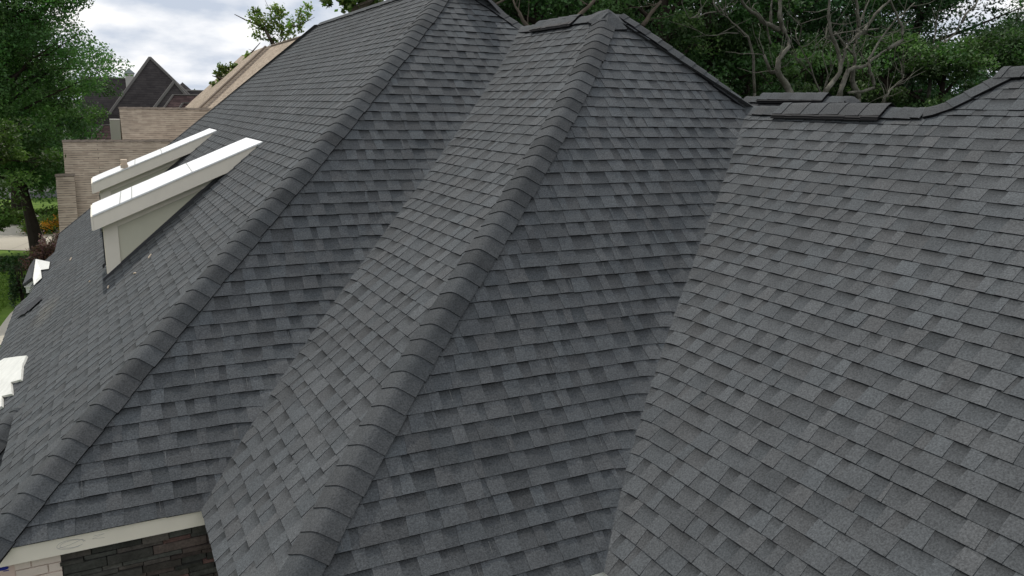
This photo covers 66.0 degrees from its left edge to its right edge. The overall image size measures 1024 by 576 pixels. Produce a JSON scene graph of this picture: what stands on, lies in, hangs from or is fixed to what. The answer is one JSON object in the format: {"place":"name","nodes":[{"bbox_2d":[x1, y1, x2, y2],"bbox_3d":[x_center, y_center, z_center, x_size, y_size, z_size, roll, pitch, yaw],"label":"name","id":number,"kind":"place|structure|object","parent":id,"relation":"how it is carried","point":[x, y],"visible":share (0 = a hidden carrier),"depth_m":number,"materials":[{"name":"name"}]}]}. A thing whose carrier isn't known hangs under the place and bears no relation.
{"place":"outdoors","nodes":[
{"label":"outdoors","id":0,"kind":"place"},
{"bbox_2d":[0,311,12,344],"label":"path","id":1,"kind":"structure","parent":0,"point":[4,326],"depth_m":23.16,"materials":[{"name":"concrete"}]},
{"bbox_2d":[0,255,28,311],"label":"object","id":2,"kind":"structure","parent":0,"point":[4,294],"depth_m":27.48,"materials":[{"name":"green plant"}]},
{"bbox_2d":[0,211,55,250],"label":"driveway","id":3,"kind":"structure","parent":0,"point":[11,239],"depth_m":37.78,"materials":[{"name":"concrete"}]},
{"bbox_2d":[0,188,56,198],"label":"road","id":4,"kind":"structure","parent":0,"point":[45,194],"depth_m":55.23,"materials":[{"name":"grey asphalt"}]},
{"bbox_2d":[0,198,59,325],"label":"lawn","id":5,"kind":"structure","parent":0,"point":[6,311],"depth_m":34.02,"materials":[{"name":"green plant"}]},
{"bbox_2d":[5,250,28,306],"bbox_3d":[-15.855,-0.226,25.489,0.849,2.071,0.795,-3,14,-18],"label":"dark shrub","id":6,"kind":"object","parent":5,"relation":"on","point":[15,288],"visible":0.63,"depth_m":25.33,"materials":[{"name":"green plant"}]},
{"bbox_2d":[0,253,35,273],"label":"ground cover","id":7,"kind":"object","parent":5,"relation":"on","point":[3,264],"visible":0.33,"depth_m":31.67,"materials":[{"name":"green plant"}]},
{"bbox_2d":[5,204,58,224],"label":"green bush","id":8,"kind":"object","parent":5,"relation":"on","point":[46,211],"visible":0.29,"depth_m":42.40,"materials":[{"name":"green plant"}]},
{"bbox_2d":[0,115,66,231],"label":"leafy tree","id":9,"kind":"object","parent":5,"relation":"on","point":[7,130],"visible":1,"depth_m":26.34,"materials":[{"name":"green plant"}]},
{"bbox_2d":[18,238,55,270],"bbox_3d":[-18.502,-1.286,31.245,1.940,1.373,1.352,-9,17,-38],"label":"smoke bush","id":10,"kind":"object","parent":5,"relation":"on","point":[41,252],"visible":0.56,"depth_m":30.94,"materials":[{"name":"brown plant"}]},
{"bbox_2d":[15,213,58,234],"bbox_3d":[-23.012,-3.196,39.532,3.207,1.146,1.924,-6,14,-27],"label":"flower bed","id":11,"kind":"object","parent":5,"relation":"on","point":[45,225],"visible":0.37,"depth_m":39.14,"materials":[{"name":"orange plant"}]},
{"bbox_2d":[38,230,59,246],"bbox_3d":[-19.799,-1.936,34.066,1.421,1.269,1.622,6,14,20],"label":"smoke bush","id":12,"kind":"object","parent":5,"relation":"on","point":[52,240],"visible":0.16,"depth_m":33.93,"materials":[{"name":"brown plant"}]},
{"bbox_2d":[24,94,73,191],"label":"shade tree","id":13,"kind":"object","parent":5,"relation":"on","point":[67,136],"depth_m":56.65,"materials":[{"name":"green plant"}]},
{"bbox_2d":[0,5,110,209],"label":"shade tree","id":14,"kind":"object","parent":5,"relation":"on","point":[14,192],"visible":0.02,"depth_m":47.22,"materials":[{"name":"green plant"}]},
{"bbox_2d":[0,0,134,249],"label":"shade tree","id":15,"kind":"object","parent":5,"relation":"on","point":[15,50],"visible":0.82,"depth_m":33.05,"materials":[{"name":"green plant"}]},
{"bbox_2d":[64,119,120,170],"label":"brown hip house","id":16,"kind":"structure","parent":5,"relation":"on","point":[112,130],"depth_m":39.74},
{"bbox_2d":[55,36,299,231],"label":"tan roofed house","id":17,"kind":"structure","parent":5,"relation":"on","point":[146,130],"depth_m":31.11,"materials":[{"name":"beige brick"}]},
{"bbox_2d":[0,0,1023,575],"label":"hipped house","id":18,"kind":"structure","parent":5,"relation":"on","point":[448,288],"depth_m":6.28,"materials":[{"name":"grey"}]},
{"bbox_2d":[18,302,32,315],"bbox_3d":[-7.621,0.339,12.381,0.467,0.286,0.232,12,17,39],"label":"loose shingle","id":19,"kind":"object","parent":18,"relation":"on","point":[24,311],"visible":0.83,"depth_m":12.33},
{"bbox_2d":[26,296,40,310],"bbox_3d":[-7.480,0.246,12.343,0.224,0.223,0.458,-8,16,-35],"label":"loose shingle","id":20,"kind":"object","parent":18,"relation":"on","point":[38,299],"visible":0.98,"depth_m":12.24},
{"bbox_2d":[120,159,127,167],"bbox_3d":[-6.819,-2.183,13.861,0.120,0.142,0.205,-6,14,-27],"label":"wood block","id":21,"kind":"object","parent":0,"point":[123,164],"depth_m":13.80,"materials":[{"name":"beige wood"}]},
{"bbox_2d":[0,0,1023,98],"label":"sky","id":22,"kind":"structure","parent":0,"point":[188,39],"materials":[{"name":"white"}]},
{"bbox_2d":[519,1,932,96],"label":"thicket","id":23,"kind":"object","parent":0,"point":[724,19],"depth_m":44.66,"materials":[{"name":"green plant"}]},
{"label":"ground","id":24,"kind":"structure","parent":0,"visible":0},
{"bbox_2d":[78,57,202,139],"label":"dark roofed house","id":25,"kind":"structure","parent":24,"relation":"on","point":[152,82],"depth_m":61.12,"materials":[{"name":"brown"}]},
{"bbox_2d":[163,94,198,107],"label":"plum roofed house","id":26,"kind":"structure","parent":24,"relation":"on","point":[179,100],"depth_m":46.68,"materials":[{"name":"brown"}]},
{"bbox_2d":[209,43,259,85],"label":"olive tree","id":27,"kind":"object","parent":24,"relation":"on","point":[222,70],"visible":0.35,"depth_m":40.36,"materials":[{"name":"green plant"}]},
{"bbox_2d":[234,1,314,44],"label":"open crowned tree","id":28,"kind":"object","parent":24,"relation":"on","point":[261,25],"visible":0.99,"depth_m":42.84,"materials":[{"name":"green plant"}]},
{"bbox_2d":[319,0,382,13],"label":"overhanging tree","id":29,"kind":"object","parent":24,"relation":"on","point":[348,6],"visible":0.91,"depth_m":23.11,"materials":[{"name":"green plant"}]},
{"bbox_2d":[492,0,647,24],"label":"leafy tree","id":30,"kind":"object","parent":24,"relation":"on","point":[541,10],"visible":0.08,"depth_m":22.08,"materials":[{"name":"green plant"}]},
{"bbox_2d":[494,0,677,26],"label":"twisted tree","id":31,"kind":"object","parent":24,"relation":"on","point":[592,2],"visible":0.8,"depth_m":17.90,"materials":[{"name":"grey plant"}]},
{"bbox_2d":[523,0,698,59],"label":"leafy tree","id":32,"kind":"object","parent":24,"relation":"on","point":[646,10],"depth_m":28.64,"materials":[{"name":"green plant"}]},
{"bbox_2d":[556,0,761,91],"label":"leafy tree","id":33,"kind":"object","parent":24,"relation":"on","point":[681,36],"visible":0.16,"depth_m":20.05,"materials":[{"name":"green plant"}]},
{"bbox_2d":[576,0,820,98],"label":"leafy tree","id":34,"kind":"object","parent":24,"relation":"on","point":[740,14],"visible":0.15,"depth_m":21.90,"materials":[{"name":"green plant"}]},
{"bbox_2d":[670,0,755,96],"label":"twisted tree","id":35,"kind":"object","parent":24,"relation":"on","point":[752,51],"visible":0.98,"depth_m":18.59,"materials":[{"name":"grey plant"}]},
{"bbox_2d":[636,0,804,67],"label":"leafy tree","id":36,"kind":"object","parent":24,"relation":"on","point":[751,28],"depth_m":36.34,"materials":[{"name":"green plant"}]},
{"bbox_2d":[635,0,881,97],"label":"leafy tree","id":37,"kind":"object","parent":24,"relation":"on","point":[817,5],"visible":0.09,"depth_m":29.37,"materials":[{"name":"green plant"}]},
{"bbox_2d":[732,0,794,92],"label":"twisted tree","id":38,"kind":"object","parent":24,"relation":"on","point":[783,81],"visible":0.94,"depth_m":17.52,"materials":[{"name":"brown plant"}]},
{"bbox_2d":[697,14,837,96],"bbox_3d":[7.134,-1.622,24.186,5.666,13.044,5.806,6,14,21],"label":"leafy tree","id":39,"kind":"object","parent":24,"relation":"on","point":[788,75],"visible":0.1,"depth_m":21.90,"materials":[{"name":"green plant"}]},
{"bbox_2d":[777,0,851,91],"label":"twisted tree","id":40,"kind":"object","parent":24,"relation":"on","point":[809,64],"visible":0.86,"depth_m":18.71,"materials":[{"name":"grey plant"}]},
{"bbox_2d":[759,31,870,95],"bbox_3d":[10.285,-2.327,28.418,5.806,13.044,5.666,4,13,13],"label":"leafy tree","id":41,"kind":"object","parent":24,"relation":"on","point":[820,78],"visible":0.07,"depth_m":26.51,"materials":[{"name":"green plant"}]},
{"bbox_2d":[752,0,924,107],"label":"leafy tree","id":42,"kind":"object","parent":24,"relation":"on","point":[862,3],"visible":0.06,"depth_m":30.67,"materials":[{"name":"green plant"}]},
{"bbox_2d":[833,0,872,101],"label":"twisted tree","id":43,"kind":"object","parent":24,"relation":"on","point":[854,86],"visible":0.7,"depth_m":23.31,"materials":[{"name":"grey plant"}]},
{"bbox_2d":[805,0,903,92],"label":"twisted tree","id":44,"kind":"object","parent":24,"relation":"on","point":[841,60],"visible":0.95,"depth_m":17.92,"materials":[{"name":"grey plant"}]},
{"bbox_2d":[797,0,961,105],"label":"leafy tree","id":45,"kind":"object","parent":24,"relation":"on","point":[910,25],"visible":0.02,"depth_m":40.45,"materials":[{"name":"green plant"}]},
{"bbox_2d":[836,0,934,95],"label":"twisted tree","id":46,"kind":"object","parent":24,"relation":"on","point":[846,75],"visible":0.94,"depth_m":20.02,"materials":[{"name":"grey plant"}]},
{"bbox_2d":[870,47,924,102],"bbox_3d":[10.287,-2.448,22.217,1.274,8.432,1.735,11,16,36],"label":"twisted tree","id":47,"kind":"object","parent":24,"relation":"on","point":[884,96],"visible":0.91,"depth_m":21.44,"materials":[{"name":"grey plant"}]},
{"bbox_2d":[835,22,960,107],"bbox_3d":[12.354,-2.260,26.505,5.806,13.044,5.666,4,13,11],"label":"leafy tree","id":48,"kind":"object","parent":24,"relation":"on","point":[909,61],"visible":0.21,"depth_m":25.17,"materials":[{"name":"green plant"}]},
{"bbox_2d":[831,0,1023,107],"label":"leafy tree","id":49,"kind":"object","parent":24,"relation":"on","point":[921,12],"visible":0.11,"depth_m":30.79,"materials":[{"name":"green plant"}]},
{"bbox_2d":[856,24,1004,107],"bbox_3d":[13.614,-2.282,26.239,5.408,12.451,5.542,-1,13,-10],"label":"leafy tree","id":50,"kind":"object","parent":24,"relation":"on","point":[968,56],"visible":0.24,"depth_m":24.67,"materials":[{"name":"green plant"}]},
{"bbox_2d":[926,0,983,99],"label":"twisted tree","id":51,"kind":"object","parent":24,"relation":"on","point":[929,87],"visible":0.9,"depth_m":25.95,"materials":[{"name":"grey plant"}]},
{"bbox_2d":[958,26,1020,89],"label":"leafy tree","id":52,"kind":"object","parent":24,"relation":"on","point":[987,65],"visible":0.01,"depth_m":56.03,"materials":[{"name":"green plant"}]},
{"bbox_2d":[959,20,1023,90],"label":"leafy tree","id":53,"kind":"object","parent":24,"relation":"on","point":[1012,39],"visible":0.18,"depth_m":24.45,"materials":[{"name":"green plant"}]},
{"bbox_2d":[964,5,1023,83],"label":"leafy tree","id":54,"kind":"object","parent":24,"relation":"on","point":[983,76],"visible":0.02,"depth_m":53.12,"materials":[{"name":"green plant"}]},
{"bbox_2d":[997,0,1023,69],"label":"leafy tree","id":55,"kind":"object","parent":24,"relation":"on","point":[1019,2],"visible":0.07,"depth_m":37.55,"materials":[{"name":"green plant"}]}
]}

